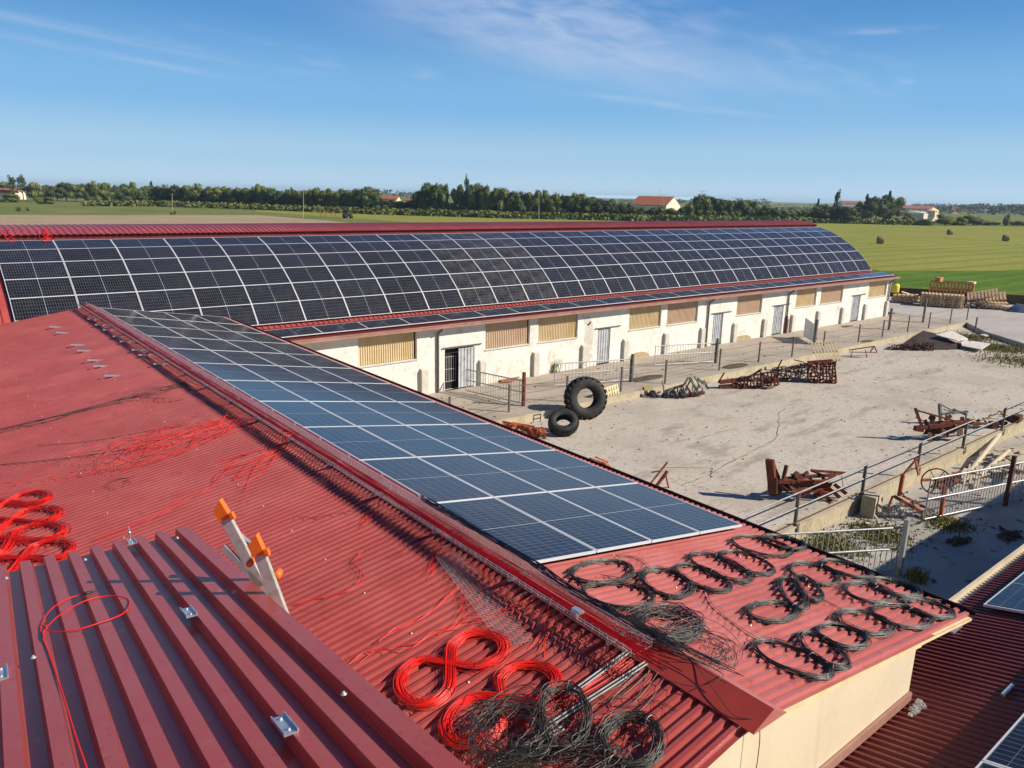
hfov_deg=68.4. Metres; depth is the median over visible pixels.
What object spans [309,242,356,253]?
solar panel
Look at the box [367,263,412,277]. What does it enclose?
solar panel
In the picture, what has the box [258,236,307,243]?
solar panel
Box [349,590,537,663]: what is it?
loose cable
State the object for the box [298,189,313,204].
tree
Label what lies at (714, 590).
black cable coil
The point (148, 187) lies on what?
tree
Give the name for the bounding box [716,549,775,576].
black cable coil
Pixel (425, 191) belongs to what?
tree
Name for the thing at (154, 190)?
tree
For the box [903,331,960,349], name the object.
tarpaulin
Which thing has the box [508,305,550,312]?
solar panel
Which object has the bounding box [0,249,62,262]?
solar panel
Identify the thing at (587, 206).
tree
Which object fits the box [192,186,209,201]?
tree
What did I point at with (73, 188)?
tree
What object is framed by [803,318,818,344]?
sheet gate
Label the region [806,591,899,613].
loose cable
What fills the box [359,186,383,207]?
tree
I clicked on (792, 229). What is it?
solar panel
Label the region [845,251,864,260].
solar panel
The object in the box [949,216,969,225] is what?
bush
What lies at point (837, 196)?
tree
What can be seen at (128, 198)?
tree
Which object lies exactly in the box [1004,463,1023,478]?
timber board
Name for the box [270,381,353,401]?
solar panel
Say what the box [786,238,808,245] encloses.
solar panel
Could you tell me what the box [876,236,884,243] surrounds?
hay bale
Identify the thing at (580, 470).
solar panel
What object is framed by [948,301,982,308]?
broken boards
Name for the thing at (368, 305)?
solar panel
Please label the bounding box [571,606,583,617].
tray coupler
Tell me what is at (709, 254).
solar panel
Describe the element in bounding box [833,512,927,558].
weed patch
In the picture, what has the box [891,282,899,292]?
yellow tank
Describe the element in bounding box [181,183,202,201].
tree
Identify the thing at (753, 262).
solar panel
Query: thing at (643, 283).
solar panel
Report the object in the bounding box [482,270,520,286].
solar panel
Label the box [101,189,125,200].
tree
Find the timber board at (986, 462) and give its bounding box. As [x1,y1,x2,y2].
[983,461,1023,472]
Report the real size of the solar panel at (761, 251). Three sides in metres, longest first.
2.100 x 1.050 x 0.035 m
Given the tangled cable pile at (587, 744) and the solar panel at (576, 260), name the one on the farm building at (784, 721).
the tangled cable pile at (587, 744)
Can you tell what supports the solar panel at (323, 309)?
attached to the arched barn at (429, 358)
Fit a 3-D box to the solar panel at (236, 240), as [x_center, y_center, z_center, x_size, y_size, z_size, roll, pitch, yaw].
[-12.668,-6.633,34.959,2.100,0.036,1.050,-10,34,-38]
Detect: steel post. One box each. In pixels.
[887,308,892,329]
[922,298,927,322]
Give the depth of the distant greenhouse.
800.11 m
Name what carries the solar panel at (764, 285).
attached to the arched barn at (429, 358)
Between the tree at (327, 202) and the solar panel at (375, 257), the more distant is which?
the tree at (327, 202)
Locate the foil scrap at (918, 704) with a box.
[908,698,926,717]
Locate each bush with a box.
[0,193,21,201]
[32,196,56,203]
[902,211,918,219]
[911,219,937,225]
[935,213,956,224]
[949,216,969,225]
[963,215,985,224]
[981,220,1001,224]
[1002,214,1010,225]
[1009,221,1023,225]
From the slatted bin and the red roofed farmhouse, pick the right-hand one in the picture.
the slatted bin
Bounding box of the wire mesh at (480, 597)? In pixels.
[436,552,532,646]
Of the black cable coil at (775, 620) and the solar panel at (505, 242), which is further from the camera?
the solar panel at (505, 242)
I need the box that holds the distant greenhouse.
[975,209,1001,213]
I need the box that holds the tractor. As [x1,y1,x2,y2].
[342,210,352,217]
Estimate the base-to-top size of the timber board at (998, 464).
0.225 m
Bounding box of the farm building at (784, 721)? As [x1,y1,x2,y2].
[0,303,976,767]
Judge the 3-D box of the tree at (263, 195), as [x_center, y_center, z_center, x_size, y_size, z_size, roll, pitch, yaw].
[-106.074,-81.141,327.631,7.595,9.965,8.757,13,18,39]
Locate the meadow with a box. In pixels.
[256,210,1023,270]
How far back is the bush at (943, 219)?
311.83 m
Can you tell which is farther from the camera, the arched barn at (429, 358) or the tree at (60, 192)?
the tree at (60, 192)
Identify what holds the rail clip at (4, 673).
attached to the foreground building at (152, 676)
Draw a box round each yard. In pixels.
[511,327,1023,529]
[801,431,1023,598]
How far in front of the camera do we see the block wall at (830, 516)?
25.88 m
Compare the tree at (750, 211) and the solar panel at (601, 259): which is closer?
the solar panel at (601, 259)
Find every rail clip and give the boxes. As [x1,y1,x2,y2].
[0,663,8,680]
[125,527,136,544]
[180,605,197,618]
[270,711,298,737]
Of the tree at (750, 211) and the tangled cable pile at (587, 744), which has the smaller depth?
the tangled cable pile at (587, 744)
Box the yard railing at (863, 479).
[739,399,1023,531]
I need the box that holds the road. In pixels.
[888,296,1023,348]
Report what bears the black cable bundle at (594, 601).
in the cable tray
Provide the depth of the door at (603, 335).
42.42 m
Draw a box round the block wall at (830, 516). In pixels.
[772,417,1023,539]
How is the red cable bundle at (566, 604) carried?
in the cable tray
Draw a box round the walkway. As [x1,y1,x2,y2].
[429,313,961,420]
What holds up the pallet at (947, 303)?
on the pallet
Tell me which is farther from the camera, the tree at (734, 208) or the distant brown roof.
the distant brown roof
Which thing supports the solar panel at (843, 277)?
attached to the arched barn at (429, 358)
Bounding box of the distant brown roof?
[838,201,858,207]
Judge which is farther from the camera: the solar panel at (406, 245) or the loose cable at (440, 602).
the solar panel at (406, 245)
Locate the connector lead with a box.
[40,589,129,767]
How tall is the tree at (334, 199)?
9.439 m
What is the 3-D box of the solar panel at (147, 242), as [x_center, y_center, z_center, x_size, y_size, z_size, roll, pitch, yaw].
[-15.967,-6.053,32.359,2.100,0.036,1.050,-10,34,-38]
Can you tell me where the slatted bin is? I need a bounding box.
[929,277,975,298]
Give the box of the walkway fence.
[442,305,969,412]
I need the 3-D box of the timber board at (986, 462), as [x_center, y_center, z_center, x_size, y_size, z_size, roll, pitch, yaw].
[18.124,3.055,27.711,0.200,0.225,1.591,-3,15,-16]
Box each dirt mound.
[628,375,662,381]
[721,363,747,368]
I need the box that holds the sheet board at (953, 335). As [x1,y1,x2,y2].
[936,331,967,340]
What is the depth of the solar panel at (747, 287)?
50.47 m
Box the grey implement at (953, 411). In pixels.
[938,403,968,420]
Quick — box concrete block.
[860,489,883,518]
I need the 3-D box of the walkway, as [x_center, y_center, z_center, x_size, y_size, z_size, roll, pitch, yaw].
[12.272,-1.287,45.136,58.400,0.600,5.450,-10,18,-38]
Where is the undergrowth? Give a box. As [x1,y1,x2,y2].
[79,199,920,224]
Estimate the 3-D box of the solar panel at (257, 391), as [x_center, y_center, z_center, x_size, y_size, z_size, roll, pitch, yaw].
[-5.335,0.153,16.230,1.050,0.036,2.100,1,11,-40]
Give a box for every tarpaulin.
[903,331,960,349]
[1006,303,1023,312]
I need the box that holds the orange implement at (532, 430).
[502,413,545,438]
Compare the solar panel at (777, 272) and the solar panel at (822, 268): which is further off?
the solar panel at (822, 268)
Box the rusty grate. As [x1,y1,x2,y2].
[891,342,933,350]
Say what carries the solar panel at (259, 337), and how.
on the farm building at (784, 721)
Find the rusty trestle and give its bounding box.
[843,346,876,357]
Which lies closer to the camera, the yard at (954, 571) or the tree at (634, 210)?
the yard at (954, 571)
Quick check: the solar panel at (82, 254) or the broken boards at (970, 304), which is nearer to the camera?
the solar panel at (82, 254)
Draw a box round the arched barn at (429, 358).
[0,220,900,394]
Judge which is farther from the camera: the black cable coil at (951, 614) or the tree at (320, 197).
the tree at (320, 197)
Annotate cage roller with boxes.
[807,359,836,383]
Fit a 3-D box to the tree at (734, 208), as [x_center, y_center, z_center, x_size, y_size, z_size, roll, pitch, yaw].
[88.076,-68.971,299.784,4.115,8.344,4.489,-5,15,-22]
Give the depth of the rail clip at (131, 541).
5.73 m
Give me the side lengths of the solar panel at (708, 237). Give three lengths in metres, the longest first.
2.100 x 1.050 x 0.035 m
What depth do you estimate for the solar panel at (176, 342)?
20.95 m
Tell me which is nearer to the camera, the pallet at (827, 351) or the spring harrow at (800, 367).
the spring harrow at (800, 367)
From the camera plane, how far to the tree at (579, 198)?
284.87 m
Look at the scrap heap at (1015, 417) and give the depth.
32.94 m
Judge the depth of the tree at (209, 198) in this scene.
335.23 m
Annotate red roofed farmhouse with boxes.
[631,196,679,210]
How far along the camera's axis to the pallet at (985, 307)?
68.85 m
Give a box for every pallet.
[604,384,618,395]
[809,341,842,360]
[891,298,916,301]
[892,295,917,298]
[892,297,917,299]
[892,300,917,302]
[893,294,918,296]
[919,301,940,305]
[920,295,941,299]
[920,297,941,300]
[921,292,942,295]
[921,294,942,297]
[921,298,941,302]
[941,304,962,308]
[942,298,963,302]
[942,301,963,305]
[943,293,964,297]
[943,295,965,299]
[943,297,964,300]
[967,288,998,300]
[974,291,1006,302]
[976,305,1007,309]
[978,301,1008,304]
[980,304,1010,307]
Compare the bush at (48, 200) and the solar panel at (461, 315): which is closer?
the solar panel at (461, 315)
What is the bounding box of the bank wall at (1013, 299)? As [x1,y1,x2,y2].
[890,287,1023,304]
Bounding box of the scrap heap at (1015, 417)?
[972,408,1022,428]
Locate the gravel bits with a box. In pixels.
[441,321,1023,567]
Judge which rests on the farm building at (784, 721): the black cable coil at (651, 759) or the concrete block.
the black cable coil at (651, 759)
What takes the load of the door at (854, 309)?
in the arched barn at (429, 358)
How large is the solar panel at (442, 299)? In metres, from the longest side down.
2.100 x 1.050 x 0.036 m
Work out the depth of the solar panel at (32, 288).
27.96 m
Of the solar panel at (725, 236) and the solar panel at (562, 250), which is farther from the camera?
the solar panel at (725, 236)
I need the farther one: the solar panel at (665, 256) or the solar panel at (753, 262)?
the solar panel at (753, 262)
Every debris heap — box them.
[946,536,972,546]
[995,525,1023,543]
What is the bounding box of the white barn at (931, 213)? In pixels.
[907,207,945,220]
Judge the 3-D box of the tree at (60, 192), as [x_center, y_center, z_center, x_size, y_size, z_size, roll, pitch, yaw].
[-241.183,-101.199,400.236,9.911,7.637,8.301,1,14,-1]
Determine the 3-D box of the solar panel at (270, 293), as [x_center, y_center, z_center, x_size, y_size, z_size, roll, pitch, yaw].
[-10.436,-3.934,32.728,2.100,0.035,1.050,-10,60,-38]
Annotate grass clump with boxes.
[551,360,561,372]
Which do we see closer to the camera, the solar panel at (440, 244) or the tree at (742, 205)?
the solar panel at (440, 244)
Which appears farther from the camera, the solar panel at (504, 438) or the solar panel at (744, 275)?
the solar panel at (744, 275)
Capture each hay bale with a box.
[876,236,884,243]
[946,229,953,234]
[1002,235,1009,240]
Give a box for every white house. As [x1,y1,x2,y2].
[0,188,25,199]
[946,207,959,213]
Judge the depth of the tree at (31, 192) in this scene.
370.56 m
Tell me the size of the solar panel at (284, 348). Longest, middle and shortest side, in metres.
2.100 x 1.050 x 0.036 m
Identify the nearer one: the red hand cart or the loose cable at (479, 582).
the loose cable at (479, 582)
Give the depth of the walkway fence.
40.61 m
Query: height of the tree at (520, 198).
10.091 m
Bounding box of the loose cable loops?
[653,614,742,671]
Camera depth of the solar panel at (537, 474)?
12.74 m
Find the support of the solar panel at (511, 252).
attached to the arched barn at (429, 358)
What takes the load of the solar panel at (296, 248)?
on the arched barn at (429, 358)
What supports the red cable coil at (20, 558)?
on the farm building at (784, 721)
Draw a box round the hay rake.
[887,457,961,515]
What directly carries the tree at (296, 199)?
on the meadow
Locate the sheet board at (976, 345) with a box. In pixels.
[961,341,989,349]
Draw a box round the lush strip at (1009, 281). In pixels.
[872,269,1023,294]
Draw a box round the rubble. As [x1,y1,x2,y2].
[865,499,922,525]
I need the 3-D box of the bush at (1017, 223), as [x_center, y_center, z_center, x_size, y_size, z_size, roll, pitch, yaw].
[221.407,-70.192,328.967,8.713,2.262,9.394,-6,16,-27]
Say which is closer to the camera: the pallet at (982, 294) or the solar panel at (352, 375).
the solar panel at (352, 375)
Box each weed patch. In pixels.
[802,528,880,564]
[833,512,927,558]
[898,563,930,584]
[912,508,986,535]
[933,329,1002,342]
[957,339,1023,355]
[960,350,1023,367]
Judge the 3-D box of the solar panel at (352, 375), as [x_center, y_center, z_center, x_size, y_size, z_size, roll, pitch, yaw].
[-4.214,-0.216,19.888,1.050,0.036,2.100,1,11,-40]
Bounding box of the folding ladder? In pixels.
[213,498,288,612]
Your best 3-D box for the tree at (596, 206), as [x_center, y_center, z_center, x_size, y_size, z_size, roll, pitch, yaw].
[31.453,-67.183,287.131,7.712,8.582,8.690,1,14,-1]
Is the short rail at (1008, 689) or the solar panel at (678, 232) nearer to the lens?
the short rail at (1008, 689)
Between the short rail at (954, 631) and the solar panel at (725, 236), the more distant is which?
the solar panel at (725, 236)
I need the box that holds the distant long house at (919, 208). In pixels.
[902,206,935,212]
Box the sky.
[0,0,1023,205]
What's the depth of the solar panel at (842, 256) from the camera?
62.61 m
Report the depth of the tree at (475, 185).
299.82 m
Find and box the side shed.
[820,544,1023,767]
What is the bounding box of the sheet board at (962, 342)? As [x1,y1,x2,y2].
[960,339,968,344]
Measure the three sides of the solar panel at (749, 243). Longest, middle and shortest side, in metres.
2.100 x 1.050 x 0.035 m
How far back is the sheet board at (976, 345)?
50.95 m
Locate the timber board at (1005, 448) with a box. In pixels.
[994,445,1023,451]
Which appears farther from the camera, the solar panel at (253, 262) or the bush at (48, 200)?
the bush at (48, 200)
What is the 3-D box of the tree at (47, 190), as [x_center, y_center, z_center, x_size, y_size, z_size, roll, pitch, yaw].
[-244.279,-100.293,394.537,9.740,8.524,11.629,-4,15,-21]
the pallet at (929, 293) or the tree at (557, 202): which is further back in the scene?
the tree at (557, 202)
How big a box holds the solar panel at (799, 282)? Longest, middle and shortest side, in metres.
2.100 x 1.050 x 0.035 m
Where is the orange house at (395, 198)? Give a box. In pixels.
[380,195,400,205]
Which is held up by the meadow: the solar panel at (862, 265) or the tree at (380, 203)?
the tree at (380, 203)
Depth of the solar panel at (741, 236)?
57.68 m
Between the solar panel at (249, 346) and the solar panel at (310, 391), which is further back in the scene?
the solar panel at (249, 346)
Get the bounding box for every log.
[967,433,1001,473]
[978,449,1010,474]
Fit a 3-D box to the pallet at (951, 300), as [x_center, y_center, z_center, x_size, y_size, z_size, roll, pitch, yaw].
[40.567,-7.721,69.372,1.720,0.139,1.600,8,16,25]
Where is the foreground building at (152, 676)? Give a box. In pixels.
[0,526,467,767]
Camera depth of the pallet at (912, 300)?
71.49 m
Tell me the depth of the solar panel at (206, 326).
25.55 m
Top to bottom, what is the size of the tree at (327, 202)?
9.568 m
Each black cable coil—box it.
[534,680,592,757]
[569,558,634,585]
[581,579,655,610]
[593,708,667,767]
[638,566,697,598]
[671,562,733,592]
[685,549,754,584]
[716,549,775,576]
[730,534,793,557]
[743,599,801,623]
[749,636,834,681]
[759,533,807,550]
[774,575,810,611]
[786,560,841,585]
[792,574,824,603]
[794,630,851,671]
[813,621,871,650]
[818,558,874,578]
[832,608,896,637]
[840,579,896,604]
[866,576,922,597]
[868,602,934,629]
[900,595,955,619]
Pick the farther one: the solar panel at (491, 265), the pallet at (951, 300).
the pallet at (951, 300)
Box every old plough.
[765,458,847,501]
[913,408,986,440]
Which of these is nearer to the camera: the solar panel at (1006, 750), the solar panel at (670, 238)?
the solar panel at (1006, 750)
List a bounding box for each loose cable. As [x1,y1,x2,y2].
[0,380,189,432]
[0,434,167,464]
[0,449,147,494]
[38,425,183,445]
[67,409,254,469]
[93,459,236,540]
[104,476,134,489]
[126,385,191,401]
[214,428,290,489]
[294,551,363,604]
[297,510,362,517]
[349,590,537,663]
[359,492,381,524]
[379,585,459,641]
[426,531,445,572]
[439,577,467,633]
[464,557,487,607]
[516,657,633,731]
[530,599,551,657]
[546,667,663,736]
[588,695,612,722]
[599,554,649,580]
[609,667,676,710]
[648,639,759,767]
[703,591,777,646]
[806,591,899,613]
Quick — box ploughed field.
[0,215,347,224]
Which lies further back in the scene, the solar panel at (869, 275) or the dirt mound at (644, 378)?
the solar panel at (869, 275)
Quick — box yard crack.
[659,408,785,484]
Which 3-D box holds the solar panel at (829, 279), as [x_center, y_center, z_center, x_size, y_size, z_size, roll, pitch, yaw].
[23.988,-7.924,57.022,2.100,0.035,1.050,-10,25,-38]
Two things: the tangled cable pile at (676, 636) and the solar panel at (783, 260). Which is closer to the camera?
the tangled cable pile at (676, 636)
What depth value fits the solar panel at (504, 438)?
15.04 m
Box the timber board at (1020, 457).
[1000,455,1023,468]
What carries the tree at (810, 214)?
on the ground at (63, 206)
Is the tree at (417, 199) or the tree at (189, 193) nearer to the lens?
the tree at (417, 199)
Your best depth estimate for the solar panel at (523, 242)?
44.69 m
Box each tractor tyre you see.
[548,408,578,436]
[563,376,606,419]
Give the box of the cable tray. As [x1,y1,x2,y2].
[77,303,651,656]
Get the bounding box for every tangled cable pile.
[454,684,579,767]
[506,727,643,767]
[624,600,709,648]
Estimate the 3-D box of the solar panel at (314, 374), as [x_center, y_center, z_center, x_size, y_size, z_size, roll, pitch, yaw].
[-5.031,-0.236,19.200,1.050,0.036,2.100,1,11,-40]
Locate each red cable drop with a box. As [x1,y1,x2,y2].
[4,228,13,241]
[39,228,51,241]
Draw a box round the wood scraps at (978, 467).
[961,448,1023,487]
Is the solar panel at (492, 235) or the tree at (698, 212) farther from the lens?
the tree at (698, 212)
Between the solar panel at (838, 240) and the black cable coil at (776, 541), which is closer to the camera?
the black cable coil at (776, 541)
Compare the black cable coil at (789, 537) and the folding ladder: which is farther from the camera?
the black cable coil at (789, 537)
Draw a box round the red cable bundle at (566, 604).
[79,302,667,671]
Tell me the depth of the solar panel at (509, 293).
40.13 m
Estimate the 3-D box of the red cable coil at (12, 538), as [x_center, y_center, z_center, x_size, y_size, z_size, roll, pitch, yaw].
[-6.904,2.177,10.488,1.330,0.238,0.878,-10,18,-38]
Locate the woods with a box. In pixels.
[281,189,1023,215]
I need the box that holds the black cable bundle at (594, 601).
[420,495,743,683]
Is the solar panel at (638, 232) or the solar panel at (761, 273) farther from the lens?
the solar panel at (761, 273)
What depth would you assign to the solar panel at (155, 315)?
26.46 m
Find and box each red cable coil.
[0,490,53,507]
[0,504,64,534]
[0,520,72,554]
[0,537,76,571]
[393,627,511,709]
[438,658,562,748]
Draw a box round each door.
[442,343,481,387]
[595,325,620,363]
[711,311,731,343]
[772,303,790,333]
[850,294,863,320]
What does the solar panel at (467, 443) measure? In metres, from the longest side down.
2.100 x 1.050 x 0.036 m
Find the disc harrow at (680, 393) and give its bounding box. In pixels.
[640,376,708,397]
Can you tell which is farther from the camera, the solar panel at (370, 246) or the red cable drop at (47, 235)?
the solar panel at (370, 246)
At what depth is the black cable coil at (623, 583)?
8.42 m
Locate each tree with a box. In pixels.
[0,181,11,187]
[7,175,16,193]
[16,174,25,199]
[21,182,44,201]
[41,184,55,197]
[53,186,65,200]
[54,182,70,200]
[67,184,85,200]
[74,183,92,200]
[86,180,100,196]
[94,189,115,200]
[99,182,111,189]
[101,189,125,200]
[111,184,124,191]
[112,190,133,200]
[120,186,137,200]
[122,181,136,189]
[131,191,145,200]
[138,187,150,199]
[141,185,158,200]
[148,185,161,201]
[156,184,169,200]
[161,187,178,200]
[167,184,185,200]
[179,185,193,201]
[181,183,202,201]
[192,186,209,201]
[203,186,221,201]
[204,188,224,202]
[213,188,230,202]
[223,187,240,203]
[230,187,242,202]
[241,186,256,202]
[254,185,264,204]
[257,186,277,203]
[266,189,280,204]
[272,191,287,204]
[285,188,295,204]
[290,191,302,205]
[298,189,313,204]
[302,189,319,205]
[311,187,326,205]
[324,188,331,205]
[327,189,343,206]
[337,188,347,206]
[344,189,358,206]
[351,189,362,207]
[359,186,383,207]
[361,191,374,205]
[365,198,381,207]
[372,198,390,208]
[387,199,393,208]
[391,201,404,207]
[394,200,411,208]
[410,191,428,208]
[420,182,435,208]
[429,183,447,209]
[441,183,449,209]
[448,188,457,209]
[453,184,463,210]
[461,184,474,210]
[464,174,469,191]
[466,186,481,210]
[473,182,482,210]
[479,184,489,210]
[484,187,498,210]
[490,187,508,211]
[496,187,511,211]
[508,191,516,211]
[509,191,526,211]
[525,189,542,212]
[533,189,548,211]
[542,193,559,211]
[550,192,566,212]
[560,194,572,213]
[564,196,580,211]
[571,193,586,212]
[577,194,593,213]
[587,197,603,213]
[593,199,614,213]
[610,202,625,213]
[620,202,634,214]
[625,207,643,214]
[636,207,647,213]
[646,207,663,214]
[657,206,675,215]
[668,210,681,215]
[676,207,686,214]
[683,204,694,214]
[686,202,703,214]
[692,194,712,208]
[694,198,711,215]
[701,196,720,216]
[711,198,728,215]
[723,199,735,215]
[732,200,738,214]
[735,200,748,215]
[741,200,756,215]
[752,201,759,215]
[757,204,771,216]
[767,208,780,216]
[773,213,788,217]
[778,209,794,217]
[790,210,804,217]
[797,211,807,218]
[800,209,814,217]
[813,208,834,217]
[823,205,834,211]
[832,206,860,220]
[833,189,840,207]
[853,200,878,218]
[865,196,892,218]
[880,194,906,217]
[883,190,891,219]
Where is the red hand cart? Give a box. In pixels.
[650,462,668,487]
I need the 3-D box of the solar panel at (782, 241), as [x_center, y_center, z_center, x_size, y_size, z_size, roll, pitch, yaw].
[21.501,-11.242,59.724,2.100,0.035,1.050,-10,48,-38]
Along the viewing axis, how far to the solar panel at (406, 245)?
39.49 m
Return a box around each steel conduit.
[487,725,564,767]
[534,661,647,734]
[566,649,630,696]
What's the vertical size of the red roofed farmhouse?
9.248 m
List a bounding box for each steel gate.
[466,369,525,405]
[554,354,634,385]
[654,338,718,364]
[780,518,910,575]
[923,455,1023,519]
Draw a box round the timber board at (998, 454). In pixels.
[993,448,1023,456]
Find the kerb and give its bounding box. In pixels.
[495,322,965,424]
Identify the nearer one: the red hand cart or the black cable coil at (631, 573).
the black cable coil at (631, 573)
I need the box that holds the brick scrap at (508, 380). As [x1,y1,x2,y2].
[499,376,519,382]
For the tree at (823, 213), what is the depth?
308.15 m
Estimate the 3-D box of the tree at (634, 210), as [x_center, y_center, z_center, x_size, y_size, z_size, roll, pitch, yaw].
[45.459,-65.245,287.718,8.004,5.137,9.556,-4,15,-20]
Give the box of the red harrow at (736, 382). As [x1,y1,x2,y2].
[718,369,779,387]
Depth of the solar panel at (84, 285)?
29.26 m
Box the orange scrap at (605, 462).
[589,456,610,466]
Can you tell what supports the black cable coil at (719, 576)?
on the farm building at (784, 721)
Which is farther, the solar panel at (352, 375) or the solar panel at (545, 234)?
the solar panel at (545, 234)
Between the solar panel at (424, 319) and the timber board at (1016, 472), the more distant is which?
the solar panel at (424, 319)
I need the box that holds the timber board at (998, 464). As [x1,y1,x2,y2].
[991,459,1023,466]
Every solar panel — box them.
[0,240,56,249]
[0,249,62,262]
[0,261,68,279]
[4,277,74,298]
[9,295,78,320]
[53,239,114,248]
[58,247,121,260]
[64,259,128,276]
[70,275,135,294]
[76,292,142,310]
[99,308,146,317]
[110,238,168,247]
[113,316,163,326]
[117,246,176,258]
[123,258,183,273]
[129,325,184,337]
[130,272,191,291]
[133,310,178,319]
[137,289,198,310]
[147,336,208,349]
[149,318,197,328]
[153,308,201,314]
[163,237,218,245]
[164,312,211,322]
[166,327,221,339]
[169,348,234,363]
[170,245,226,257]
[178,256,234,271]
[183,321,232,331]
[185,270,243,288]
[187,338,247,351]
[193,286,250,307]
[194,363,267,380]
[196,315,241,324]
[200,304,257,325]
[203,330,256,341]
[210,350,276,365]
[212,237,264,244]
[215,323,264,333]
[220,244,273,255]
[223,380,306,401]
[224,340,283,353]
[228,255,281,269]
[236,268,290,285]
[236,332,288,343]
[238,364,311,381]
[244,283,298,303]
[250,352,314,366]
[252,301,305,324]
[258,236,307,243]
[259,342,316,354]
[259,401,354,428]
[266,243,316,254]
[266,326,322,337]
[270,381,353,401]
[275,253,325,267]
[280,366,351,382]
[283,266,333,282]
[287,354,349,367]
[291,280,342,299]
[299,297,349,320]
[300,235,346,242]
[304,426,414,461]
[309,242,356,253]
[309,401,402,425]
[313,322,368,333]
[314,382,395,401]
[317,367,389,383]
[318,252,365,265]
[326,264,374,279]
[335,278,382,297]
[339,235,383,241]
[344,294,390,316]
[348,241,394,251]
[354,383,434,401]
[356,402,447,424]
[357,425,466,456]
[358,251,403,263]
[358,318,410,328]
[360,457,492,502]
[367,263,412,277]
[376,276,421,293]
[377,234,419,241]
[384,292,428,313]
[386,240,429,250]
[395,250,438,262]
[399,402,488,424]
[400,314,449,324]
[405,261,448,275]
[406,424,511,454]
[411,233,451,240]
[414,274,456,291]
[417,455,546,497]
[421,240,462,249]
[422,289,464,309]
[431,249,471,260]
[438,311,485,320]
[439,497,595,562]
[440,260,480,273]
[443,233,481,239]
[449,272,489,288]
[450,424,554,451]
[454,239,492,248]
[458,287,497,306]
[463,248,502,259]
[470,452,593,491]
[473,258,511,271]
[474,233,510,238]
[475,308,519,316]
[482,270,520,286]
[484,238,521,247]
[491,284,528,303]
[494,247,531,257]
[495,492,650,552]
[502,232,538,237]
[503,257,541,269]
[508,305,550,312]
[512,238,548,246]
[513,269,549,283]
[515,450,636,486]
[522,282,557,300]
[523,246,558,256]
[530,232,563,237]
[533,256,568,268]
[539,302,579,309]
[540,237,574,245]
[542,267,576,281]
[549,487,699,542]
[550,245,584,255]
[551,280,584,297]
[556,231,588,236]
[560,255,594,266]
[566,237,598,244]
[569,299,607,306]
[570,266,603,279]
[576,244,609,254]
[578,279,610,295]
[579,231,610,236]
[586,254,618,265]
[591,236,621,243]
[596,264,627,277]
[596,297,633,303]
[596,483,741,533]
[600,243,632,253]
[603,230,633,235]
[604,277,634,293]
[611,253,641,263]
[613,236,643,242]
[620,263,650,276]
[623,243,653,252]
[623,294,657,301]
[624,230,653,235]
[628,275,657,290]
[634,235,664,242]
[634,252,663,262]
[643,262,672,274]
[645,230,674,234]
[646,242,674,251]
[646,292,681,298]
[651,274,679,288]
[655,251,684,261]
[656,235,683,241]
[665,261,692,272]
[666,229,691,234]
[666,241,694,250]
[670,290,703,296]
[673,272,699,286]
[676,234,703,240]
[676,250,703,260]
[683,229,710,233]
[685,241,712,249]
[686,259,712,271]
[692,288,723,294]
[694,234,720,240]
[694,271,719,285]
[696,249,721,258]
[702,229,726,233]
[705,240,730,248]
[705,258,730,270]
[712,286,743,292]
[713,233,738,239]
[714,248,739,257]
[714,269,738,283]
[720,229,743,232]
[722,240,748,247]
[723,257,748,268]
[729,233,753,239]
[731,285,761,289]
[732,248,756,256]
[732,268,755,281]
[737,228,759,232]
[740,239,764,247]
[741,256,765,267]
[746,233,770,238]
[750,247,773,255]
[750,267,772,280]
[750,283,779,288]
[751,228,773,232]
[756,239,779,246]
[758,256,781,266]
[762,232,784,238]
[766,228,788,231]
[766,246,789,254]
[767,266,788,278]
[769,281,795,286]
[772,238,794,245]
[774,255,797,265]
[776,232,799,237]
[781,228,803,231]
[781,246,803,254]
[783,265,803,277]
[785,280,811,284]
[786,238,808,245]
[790,254,811,263]
[791,232,812,237]
[796,227,814,231]
[796,245,817,253]
[798,263,818,275]
[801,237,821,244]
[802,278,827,282]
[805,231,825,236]
[805,253,825,262]
[807,227,828,230]
[810,244,830,252]
[813,262,832,274]
[814,237,835,243]
[816,277,841,281]
[818,231,837,236]
[819,252,839,262]
[823,244,844,251]
[827,262,845,273]
[828,236,847,243]
[832,276,855,279]
[833,252,852,260]
[837,243,856,250]
[840,261,858,271]
[844,274,868,278]
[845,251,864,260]
[854,260,871,270]
[858,273,880,277]
[872,272,893,275]
[975,761,1002,767]
[982,713,1023,767]
[983,572,1023,613]
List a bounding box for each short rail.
[153,363,169,364]
[950,625,962,633]
[1001,683,1014,696]
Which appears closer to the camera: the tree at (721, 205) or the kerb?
the kerb
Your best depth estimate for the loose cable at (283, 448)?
12.42 m
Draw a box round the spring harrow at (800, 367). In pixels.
[770,359,809,379]
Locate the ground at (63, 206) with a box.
[0,185,1023,225]
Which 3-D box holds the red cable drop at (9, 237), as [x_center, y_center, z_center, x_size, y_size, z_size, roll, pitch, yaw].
[-20.149,-5.962,30.127,0.321,0.488,1.406,-10,18,-38]
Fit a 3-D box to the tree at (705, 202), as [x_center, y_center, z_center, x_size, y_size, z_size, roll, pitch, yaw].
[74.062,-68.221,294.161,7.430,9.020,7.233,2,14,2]
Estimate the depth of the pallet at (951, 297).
68.87 m

